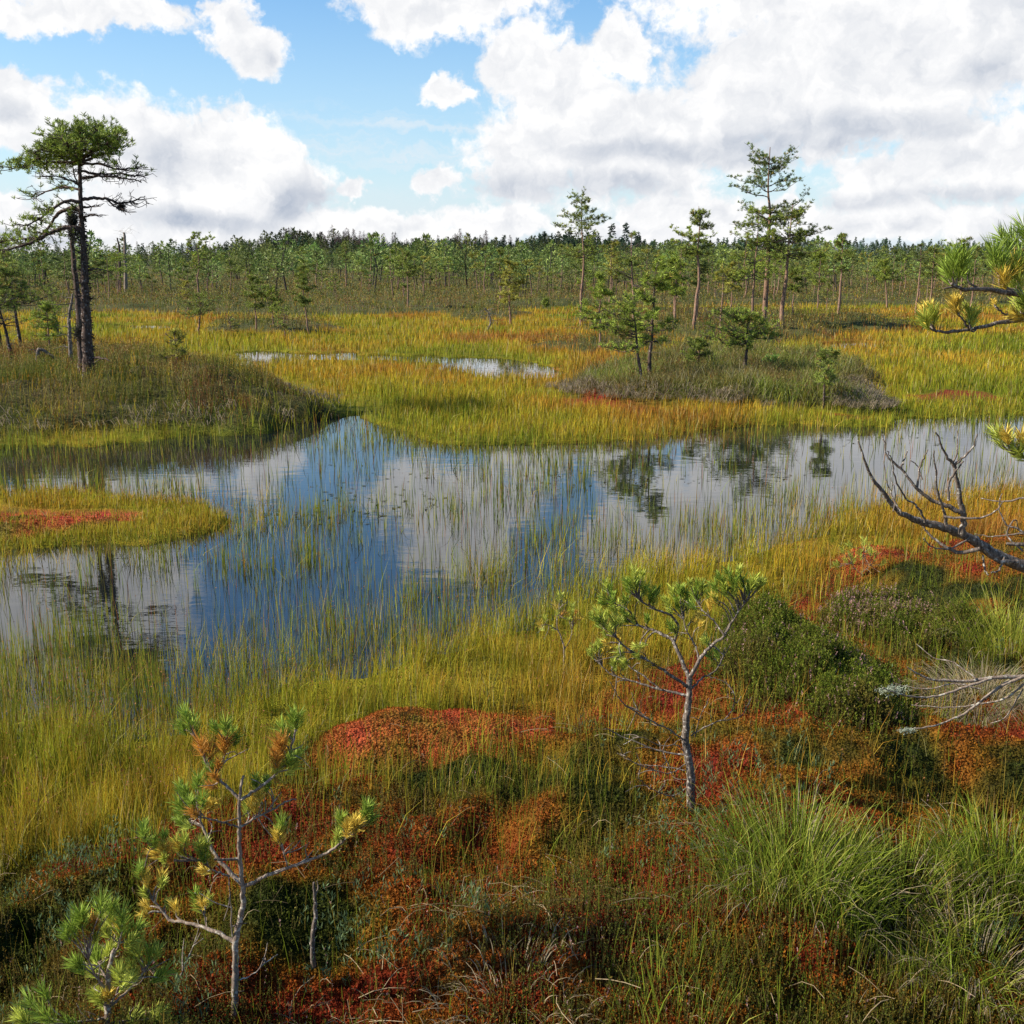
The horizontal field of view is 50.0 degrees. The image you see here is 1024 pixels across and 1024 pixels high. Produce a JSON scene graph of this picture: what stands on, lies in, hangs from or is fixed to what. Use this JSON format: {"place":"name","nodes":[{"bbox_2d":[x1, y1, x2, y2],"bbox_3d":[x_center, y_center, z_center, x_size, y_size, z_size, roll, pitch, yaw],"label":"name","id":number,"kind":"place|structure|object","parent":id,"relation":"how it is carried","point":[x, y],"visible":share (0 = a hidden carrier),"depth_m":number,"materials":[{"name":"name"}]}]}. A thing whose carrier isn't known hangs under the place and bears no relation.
{"place":"outdoors","nodes":[
{"label":"outdoors","id":0,"kind":"place"},
{"bbox_2d":[0,255,1023,1023],"bbox_3d":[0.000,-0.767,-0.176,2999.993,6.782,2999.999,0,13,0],"label":"ground","id":1,"kind":"structure","parent":0,"point":[300,403],"depth_m":4.85,"materials":[{"name":"plant"}]},
{"bbox_2d":[0,288,23,359],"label":"pine tree","id":2,"kind":"object","parent":1,"relation":"on","point":[3,292],"visible":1,"depth_m":18.20,"materials":[{"name":"green plant"}]},
{"bbox_2d":[0,259,44,345],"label":"pine tree","id":3,"kind":"object","parent":1,"relation":"on","point":[3,264],"visible":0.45,"depth_m":21.42,"materials":[{"name":"green plant"}]},
{"bbox_2d":[0,264,59,352],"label":"pine tree","id":4,"kind":"object","parent":1,"relation":"on","point":[12,305],"visible":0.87,"depth_m":21.14,"materials":[{"name":"green plant"}]},
{"bbox_2d":[26,249,53,283],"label":"pine tree","id":5,"kind":"object","parent":1,"relation":"on","point":[36,253],"visible":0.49,"depth_m":77.14,"materials":[{"name":"green plant"}]},
{"bbox_2d":[25,249,56,291],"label":"bog pine","id":6,"kind":"object","parent":1,"relation":"on","point":[44,264],"visible":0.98,"depth_m":62.85,"materials":[{"name":"green plant"}]},
{"bbox_2d":[20,299,65,348],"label":"pine tree","id":7,"kind":"object","parent":1,"relation":"on","point":[46,307],"visible":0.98,"depth_m":19.80,"materials":[{"name":"green plant"}]},
{"bbox_2d":[32,282,73,338],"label":"pine tree","id":8,"kind":"object","parent":1,"relation":"on","point":[44,294],"visible":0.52,"depth_m":30.28,"materials":[{"name":"green plant"}]},
{"bbox_2d":[48,251,80,296],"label":"bog pine","id":9,"kind":"object","parent":1,"relation":"on","point":[67,260],"visible":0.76,"depth_m":60.29,"materials":[{"name":"green plant"}]},
{"bbox_2d":[50,292,102,363],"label":"dead pine","id":10,"kind":"object","parent":1,"relation":"on","point":[69,335],"visible":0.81,"depth_m":17.40,"materials":[{"name":"wood"}]},
{"bbox_2d":[62,204,93,374],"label":"dead pine","id":11,"kind":"object","parent":1,"relation":"on","point":[71,219],"visible":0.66,"depth_m":15.97,"materials":[{"name":"wood"}]},
{"bbox_2d":[0,112,156,376],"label":"tall pine","id":12,"kind":"object","parent":1,"relation":"on","point":[65,143],"visible":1,"depth_m":15.00,"materials":[{"name":"green plant"}]},
{"bbox_2d":[5,883,179,1023],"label":"pine sapling","id":13,"kind":"object","parent":1,"relation":"on","point":[91,923],"visible":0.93,"depth_m":2.87,"materials":[{"name":"green plant"}]},
{"bbox_2d":[88,256,106,294],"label":"pine tree","id":14,"kind":"object","parent":1,"relation":"on","point":[95,262],"visible":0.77,"depth_m":61.99,"materials":[{"name":"green plant"}]},
{"bbox_2d":[92,249,125,298],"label":"bog pine","id":15,"kind":"object","parent":1,"relation":"on","point":[110,269],"visible":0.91,"depth_m":56.47,"materials":[{"name":"green plant"}]},
{"bbox_2d":[103,253,138,289],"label":"bog pine","id":16,"kind":"object","parent":1,"relation":"on","point":[109,262],"visible":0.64,"depth_m":66.36,"materials":[{"name":"green plant"}]},
{"bbox_2d":[106,249,135,294],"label":"bog pine","id":17,"kind":"object","parent":1,"relation":"on","point":[125,259],"visible":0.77,"depth_m":64.80,"materials":[{"name":"green plant"}]},
{"bbox_2d":[115,225,138,291],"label":"dead pine","id":18,"kind":"object","parent":1,"relation":"on","point":[125,278],"visible":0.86,"depth_m":68.51,"materials":[{"name":"wood"}]},
{"bbox_2d":[156,324,187,363],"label":"pine tree","id":19,"kind":"object","parent":1,"relation":"on","point":[176,332],"visible":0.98,"depth_m":17.67,"materials":[{"name":"green plant"}]},
{"bbox_2d":[176,280,193,310],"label":"pine tree","id":20,"kind":"object","parent":1,"relation":"on","point":[184,290],"visible":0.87,"depth_m":45.08,"materials":[{"name":"green plant"}]},
{"bbox_2d":[186,232,210,291],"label":"bog pine","id":21,"kind":"object","parent":1,"relation":"on","point":[202,247],"visible":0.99,"depth_m":55.72,"materials":[{"name":"green plant"}]},
{"bbox_2d":[171,287,225,334],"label":"pine tree","id":22,"kind":"object","parent":1,"relation":"on","point":[201,297],"visible":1,"depth_m":32.30,"materials":[{"name":"green plant"}]},
{"bbox_2d":[200,251,214,291],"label":"bog pine","id":23,"kind":"object","parent":1,"relation":"on","point":[208,274],"visible":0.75,"depth_m":61.50,"materials":[{"name":"green plant"}]},
{"bbox_2d":[185,231,236,288],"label":"bog pine","id":24,"kind":"object","parent":1,"relation":"on","point":[198,246],"visible":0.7,"depth_m":71.70,"materials":[{"name":"green plant"}]},
{"bbox_2d":[216,252,240,293],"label":"bog pine","id":25,"kind":"object","parent":1,"relation":"on","point":[229,260],"visible":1,"depth_m":63.48,"materials":[{"name":"green plant"}]},
{"bbox_2d":[239,274,268,332],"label":"pine tree","id":26,"kind":"object","parent":1,"relation":"on","point":[251,294],"visible":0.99,"depth_m":33.22,"materials":[{"name":"green plant"}]},
{"bbox_2d":[129,697,383,1016],"bbox_3d":[-0.703,0.964,2.977,0.750,0.970,0.347,0,13,0],"label":"pine sapling","id":27,"kind":"object","parent":1,"relation":"on","point":[197,801],"visible":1,"depth_m":2.92,"materials":[{"name":"green plant"}]},
{"bbox_2d":[260,284,282,328],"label":"pine tree","id":28,"kind":"object","parent":1,"relation":"on","point":[273,298],"visible":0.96,"depth_m":33.02,"materials":[{"name":"green plant"}]},
{"bbox_2d":[269,305,296,335],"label":"pine tree","id":29,"kind":"object","parent":1,"relation":"on","point":[284,325],"visible":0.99,"depth_m":30.22,"materials":[{"name":"green plant"}]},
{"bbox_2d":[285,264,316,333],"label":"pine tree","id":30,"kind":"object","parent":1,"relation":"on","point":[301,275],"visible":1,"depth_m":32.61,"materials":[{"name":"green plant"}]},
{"bbox_2d":[310,882,318,968],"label":"dead sapling","id":31,"kind":"object","parent":1,"relation":"on","point":[312,943],"visible":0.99,"depth_m":3.27,"materials":[{"name":"wood"}]},
{"bbox_2d":[309,250,329,287],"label":"bog pine","id":32,"kind":"object","parent":1,"relation":"on","point":[314,271],"visible":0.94,"depth_m":76.29,"materials":[{"name":"green plant"}]},
{"bbox_2d":[337,241,352,286],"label":"pine tree","id":33,"kind":"object","parent":1,"relation":"on","point":[343,249],"visible":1,"depth_m":82.87,"materials":[{"name":"green plant"}]},
{"bbox_2d":[360,232,385,286],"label":"bog pine","id":34,"kind":"object","parent":1,"relation":"on","point":[373,235],"visible":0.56,"depth_m":79.62,"materials":[{"name":"green plant"}]},
{"bbox_2d":[381,249,401,296],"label":"bog pine","id":35,"kind":"object","parent":1,"relation":"on","point":[387,258],"visible":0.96,"depth_m":58.66,"materials":[{"name":"green plant"}]},
{"bbox_2d":[392,248,410,295],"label":"bog pine","id":36,"kind":"object","parent":1,"relation":"on","point":[400,276],"visible":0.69,"depth_m":55.74,"materials":[{"name":"green plant"}]},
{"bbox_2d":[395,249,422,306],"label":"pine tree","id":37,"kind":"object","parent":1,"relation":"on","point":[412,270],"visible":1,"depth_m":48.11,"materials":[{"name":"green plant"}]},
{"bbox_2d":[0,373,908,430],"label":"dry thatch","id":38,"kind":"object","parent":1,"relation":"on","point":[891,402],"visible":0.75,"depth_m":16.31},
{"bbox_2d":[472,245,494,293],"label":"bog pine","id":39,"kind":"object","parent":1,"relation":"on","point":[485,256],"visible":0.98,"depth_m":63.27,"materials":[{"name":"green plant"}]},
{"bbox_2d":[489,246,507,304],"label":"pine tree","id":40,"kind":"object","parent":1,"relation":"on","point":[498,271],"visible":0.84,"depth_m":50.45,"materials":[{"name":"green plant"}]},
{"bbox_2d":[0,230,1021,297],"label":"pine wood","id":41,"kind":"object","parent":1,"relation":"on","point":[457,259],"visible":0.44,"depth_m":86.29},
{"bbox_2d":[407,918,614,1023],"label":"grass tussock","id":42,"kind":"object","parent":1,"relation":"on","point":[485,936],"depth_m":3.00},
{"bbox_2d":[0,274,1023,878],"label":"sedge","id":43,"kind":"object","parent":1,"relation":"on","point":[70,750],"visible":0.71,"depth_m":8.15,"materials":[{"name":"plant"}]},
{"bbox_2d":[0,513,1023,1023],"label":"moss carpet","id":44,"kind":"object","parent":1,"relation":"on","point":[344,993],"visible":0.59,"depth_m":3.60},
{"bbox_2d":[889,785,1023,940],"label":"grass tussock","id":45,"kind":"object","parent":44,"relation":"on","point":[945,842],"depth_m":3.57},
{"bbox_2d":[0,526,1023,1023],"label":"heather","id":46,"kind":"object","parent":1,"relation":"on","point":[186,1016],"visible":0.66,"depth_m":3.25,"materials":[{"name":"plant"}]},
{"bbox_2d":[0,520,1023,1023],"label":"green sedge stalks","id":47,"kind":"object","parent":1,"relation":"on","point":[560,794],"visible":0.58,"depth_m":3.59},
{"bbox_2d":[0,632,1023,1023],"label":"bog rosemary","id":48,"kind":"object","parent":1,"relation":"on","point":[398,928],"visible":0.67,"depth_m":3.54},
{"bbox_2d":[0,651,1023,1023],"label":"dry straw","id":49,"kind":"object","parent":1,"relation":"on","point":[524,923],"visible":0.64,"depth_m":3.26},
{"bbox_2d":[0,267,1023,437],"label":"dwarf shrubs","id":50,"kind":"object","parent":1,"relation":"on","point":[99,352],"visible":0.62,"depth_m":27.89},
{"bbox_2d":[496,259,528,323],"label":"pine tree","id":51,"kind":"object","parent":1,"relation":"on","point":[509,284],"visible":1,"depth_m":37.21,"materials":[{"name":"green plant"}]},
{"bbox_2d":[2,223,1023,268],"bbox_3d":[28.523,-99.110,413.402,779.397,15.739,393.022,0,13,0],"label":"forest","id":52,"kind":"object","parent":1,"relation":"on","point":[540,242],"visible":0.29,"depth_m":316.65,"materials":[{"name":"plant"}]},
{"bbox_2d":[522,259,539,296],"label":"bog pine","id":53,"kind":"object","parent":1,"relation":"on","point":[529,269],"visible":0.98,"depth_m":58.37,"materials":[{"name":"green plant"}]},
{"bbox_2d":[535,590,583,679],"bbox_3d":[0.238,0.666,5.674,0.302,0.557,0.135,-4,13,-16],"label":"pine seedling","id":54,"kind":"object","parent":1,"relation":"on","point":[557,608],"visible":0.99,"depth_m":5.66,"materials":[{"name":"green plant"}]},
{"bbox_2d":[550,186,617,325],"bbox_3d":[2.428,-8.552,36.991,2.338,4.623,2.428,0,13,0],"label":"pine tree","id":55,"kind":"object","parent":1,"relation":"on","point":[590,250],"visible":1,"depth_m":36.52,"materials":[{"name":"green plant"}]},
{"bbox_2d":[575,256,595,293],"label":"bog pine","id":56,"kind":"object","parent":1,"relation":"on","point":[586,275],"visible":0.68,"depth_m":56.67,"materials":[{"name":"green plant"}]},
{"bbox_2d":[574,272,618,346],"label":"pine tree","id":57,"kind":"object","parent":1,"relation":"on","point":[603,290],"visible":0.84,"depth_m":26.35,"materials":[{"name":"green plant"}]},
{"bbox_2d":[599,241,629,302],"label":"pine tree","id":58,"kind":"object","parent":1,"relation":"on","point":[613,255],"visible":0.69,"depth_m":54.03,"materials":[{"name":"green plant"}]},
{"bbox_2d":[589,291,660,377],"bbox_3d":[1.756,-2.796,17.872,0.958,1.620,1.073,-9,16,-33],"label":"pine tree","id":59,"kind":"object","parent":1,"relation":"on","point":[626,308],"visible":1,"depth_m":17.70,"materials":[{"name":"green plant"}]},
{"bbox_2d":[608,230,650,335],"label":"pine tree","id":60,"kind":"object","parent":1,"relation":"on","point":[627,262],"visible":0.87,"depth_m":28.99,"materials":[{"name":"green plant"}]},
{"bbox_2d":[626,254,681,375],"bbox_3d":[2.227,-3.190,18.335,1.179,2.188,0.787,8,15,31],"label":"pine tree","id":61,"kind":"object","parent":1,"relation":"on","point":[659,280],"visible":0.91,"depth_m":18.24,"materials":[{"name":"green plant"}]},
{"bbox_2d":[588,916,757,1023],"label":"grass tussock","id":62,"kind":"object","parent":1,"relation":"on","point":[660,1009],"depth_m":2.91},
{"bbox_2d":[661,257,687,316],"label":"pine tree","id":63,"kind":"object","parent":1,"relation":"on","point":[681,288],"visible":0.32,"depth_m":34.38,"materials":[{"name":"green plant"}]},
{"bbox_2d":[659,256,692,324],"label":"pine tree","id":64,"kind":"object","parent":1,"relation":"on","point":[673,292],"visible":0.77,"depth_m":33.65,"materials":[{"name":"green plant"}]},
{"bbox_2d":[584,561,768,812],"bbox_3d":[0.562,0.628,3.914,0.623,1.001,0.369,0,13,0],"label":"little pine","id":65,"kind":"object","parent":1,"relation":"on","point":[601,620],"visible":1,"depth_m":3.88,"materials":[{"name":"green plant"}]},
{"bbox_2d":[658,223,717,297],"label":"bog pine","id":66,"kind":"object","parent":1,"relation":"on","point":[677,241],"visible":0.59,"depth_m":58.20,"materials":[{"name":"green plant"}]},
{"bbox_2d":[679,336,713,363],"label":"pine tree","id":67,"kind":"object","parent":1,"relation":"on","point":[695,345],"visible":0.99,"depth_m":19.77,"materials":[{"name":"green plant"}]},
{"bbox_2d":[675,208,718,328],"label":"pine tree","id":68,"kind":"object","parent":1,"relation":"on","point":[702,226],"visible":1,"depth_m":31.74,"materials":[{"name":"green plant"}]},
{"bbox_2d":[688,254,709,318],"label":"pine tree","id":69,"kind":"object","parent":1,"relation":"on","point":[703,266],"visible":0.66,"depth_m":35.97,"materials":[{"name":"green plant"}]},
{"bbox_2d":[550,338,893,412],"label":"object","id":70,"kind":"structure","parent":1,"relation":"on","point":[700,372],"depth_m":17.67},
{"bbox_2d":[708,264,735,333],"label":"pine tree","id":71,"kind":"object","parent":1,"relation":"on","point":[729,274],"visible":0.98,"depth_m":30.04,"materials":[{"name":"green plant"}]},
{"bbox_2d":[719,260,744,310],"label":"pine tree","id":72,"kind":"object","parent":1,"relation":"on","point":[733,264],"visible":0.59,"depth_m":38.23,"materials":[{"name":"green plant"}]},
{"bbox_2d":[700,301,784,365],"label":"pine tree","id":73,"kind":"object","parent":1,"relation":"on","point":[743,316],"visible":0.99,"depth_m":18.58,"materials":[{"name":"green plant"}]},
{"bbox_2d":[732,238,759,296],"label":"bog pine","id":74,"kind":"object","parent":1,"relation":"on","point":[739,247],"visible":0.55,"depth_m":60.44,"materials":[{"name":"green plant"}]},
{"bbox_2d":[717,204,789,323],"bbox_3d":[7.465,-7.682,34.241,2.210,3.788,2.302,-3,13,-15],"label":"pine tree","id":75,"kind":"object","parent":1,"relation":"on","point":[760,269],"visible":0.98,"depth_m":34.18,"materials":[{"name":"green plant"}]},
{"bbox_2d":[668,587,845,665],"bbox_3d":[1.366,0.678,6.002,0.954,0.537,1.163,4,13,16],"label":"heather bush","id":76,"kind":"object","parent":1,"relation":"on","point":[762,605],"visible":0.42,"depth_m":5.86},
{"bbox_2d":[727,142,809,317],"bbox_3d":[8.166,-8.861,34.984,2.856,5.645,2.750,0,13,0],"label":"pine tree","id":77,"kind":"object","parent":1,"relation":"on","point":[770,172],"visible":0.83,"depth_m":34.69,"materials":[{"name":"green plant"}]},
{"bbox_2d":[751,250,799,298],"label":"bog pine","id":78,"kind":"object","parent":1,"relation":"on","point":[780,271],"visible":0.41,"depth_m":56.32,"materials":[{"name":"green plant"}]},
{"bbox_2d":[743,199,833,322],"bbox_3d":[8.807,-7.793,34.373,2.631,3.926,2.352,-11,17,-39],"label":"pine tree","id":79,"kind":"object","parent":1,"relation":"on","point":[801,234],"visible":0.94,"depth_m":34.13,"materials":[{"name":"green plant"}]},
{"bbox_2d":[784,266,808,314],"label":"pine tree","id":80,"kind":"object","parent":1,"relation":"on","point":[793,287],"visible":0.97,"depth_m":38.51,"materials":[{"name":"green plant"}]},
{"bbox_2d":[640,758,959,962],"bbox_3d":[0.872,1.085,3.456,0.946,0.400,0.965,0,13,0],"label":"grass tussock","id":81,"kind":"object","parent":1,"relation":"on","point":[814,837],"depth_m":3.43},
{"bbox_2d":[799,251,831,308],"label":"pine tree","id":82,"kind":"object","parent":1,"relation":"on","point":[823,257],"visible":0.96,"depth_m":49.37,"materials":[{"name":"green plant"}]},
{"bbox_2d":[683,613,955,731],"bbox_3d":[1.404,0.785,5.226,1.409,0.599,1.485,0,13,0],"label":"heather bush","id":83,"kind":"object","parent":1,"relation":"on","point":[777,650],"visible":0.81,"depth_m":5.06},
{"bbox_2d":[819,278,833,307],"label":"pine tree","id":84,"kind":"object","parent":1,"relation":"on","point":[825,291],"visible":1,"depth_m":46.59,"materials":[{"name":"green plant"}]},
{"bbox_2d":[813,346,840,408],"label":"pine tree","id":85,"kind":"object","parent":1,"relation":"on","point":[826,371],"visible":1,"depth_m":16.01,"materials":[{"name":"green plant"}]},
{"bbox_2d":[832,233,855,315],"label":"pine tree","id":86,"kind":"object","parent":1,"relation":"on","point":[837,255],"visible":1,"depth_m":39.02,"materials":[{"name":"green plant"}]},
{"bbox_2d":[831,535,886,576],"bbox_3d":[2.337,0.318,7.396,0.407,0.346,0.165,0,13,0],"label":"pine seedling","id":87,"kind":"object","parent":1,"relation":"on","point":[869,550],"visible":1,"depth_m":7.40,"materials":[{"name":"green plant"}]},
{"bbox_2d":[787,666,931,739],"bbox_3d":[1.460,0.915,4.700,0.615,0.450,0.527,0,13,0],"label":"heather bush","id":88,"kind":"object","parent":1,"relation":"on","point":[865,698],"visible":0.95,"depth_m":4.64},
{"bbox_2d":[805,580,951,645],"bbox_3d":[2.110,0.627,6.412,0.963,0.387,1.057,0,13,0],"label":"heather bush","id":89,"kind":"object","parent":1,"relation":"on","point":[856,605],"visible":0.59,"depth_m":6.34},
{"bbox_2d":[869,258,905,306],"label":"pine tree","id":90,"kind":"object","parent":1,"relation":"on","point":[884,276],"visible":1,"depth_m":51.78,"materials":[{"name":"green plant"}]},
{"bbox_2d":[880,248,903,294],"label":"bog pine","id":91,"kind":"object","parent":1,"relation":"on","point":[897,259],"visible":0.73,"depth_m":59.08,"materials":[{"name":"green plant"}]},
{"bbox_2d":[789,797,1023,972],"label":"grass tussock","id":92,"kind":"object","parent":1,"relation":"on","point":[919,865],"depth_m":3.42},
{"bbox_2d":[890,255,922,293],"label":"bog pine","id":93,"kind":"object","parent":1,"relation":"on","point":[902,270],"visible":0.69,"depth_m":63.35,"materials":[{"name":"green plant"}]},
{"bbox_2d":[909,243,928,313],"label":"pine tree","id":94,"kind":"object","parent":1,"relation":"on","point":[922,258],"visible":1,"depth_m":44.90,"materials":[{"name":"green plant"}]},
{"bbox_2d":[839,594,1019,663],"bbox_3d":[2.287,0.675,6.055,0.932,0.463,0.849,-11,17,-39],"label":"heather bush","id":95,"kind":"object","parent":1,"relation":"on","point":[903,623],"visible":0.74,"depth_m":5.95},
{"bbox_2d":[919,244,944,302],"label":"pine tree","id":96,"kind":"object","parent":1,"relation":"on","point":[937,258],"visible":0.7,"depth_m":50.45,"materials":[{"name":"green plant"}]},
{"bbox_2d":[857,209,1023,734],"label":"pine tree","id":97,"kind":"object","parent":1,"relation":"on","point":[958,264],"visible":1,"depth_m":3.05,"materials":[{"name":"green plant"}]},
{"bbox_2d":[859,864,1023,1023],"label":"grass tussock","id":98,"kind":"object","parent":1,"relation":"on","point":[951,976],"depth_m":3.21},
{"bbox_2d":[897,648,1023,732],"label":"grass tussock","id":99,"kind":"object","parent":1,"relation":"on","point":[1000,695],"depth_m":5.05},
{"bbox_2d":[920,583,1023,660],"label":"grass tussock","id":100,"kind":"object","parent":1,"relation":"on","point":[1001,621],"depth_m":5.79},
{"bbox_2d":[957,236,989,294],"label":"bog pine","id":101,"kind":"object","parent":1,"relation":"on","point":[961,283],"visible":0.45,"depth_m":55.74,"materials":[{"name":"green plant"}]},
{"bbox_2d":[968,245,989,309],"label":"pine tree","id":102,"kind":"object","parent":1,"relation":"on","point":[975,273],"visible":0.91,"depth_m":45.62,"materials":[{"name":"green plant"}]},
{"bbox_2d":[0,325,1023,740],"bbox_3d":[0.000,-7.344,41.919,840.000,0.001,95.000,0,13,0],"label":"water","id":103,"kind":"structure","parent":0,"point":[750,479],"depth_m":9.72,"materials":[{"name":"blue liquid"}]},
{"bbox_2d":[0,342,1023,736],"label":"pool reeds","id":104,"kind":"object","parent":103,"relation":"on","point":[60,682],"visible":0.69,"depth_m":8.16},
{"bbox_2d":[187,352,955,525],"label":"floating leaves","id":105,"kind":"object","parent":103,"relation":"on","point":[429,474],"visible":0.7,"depth_m":11.26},
{"bbox_2d":[0,0,1023,254],"label":"sky","id":106,"kind":"structure","parent":0,"point":[408,119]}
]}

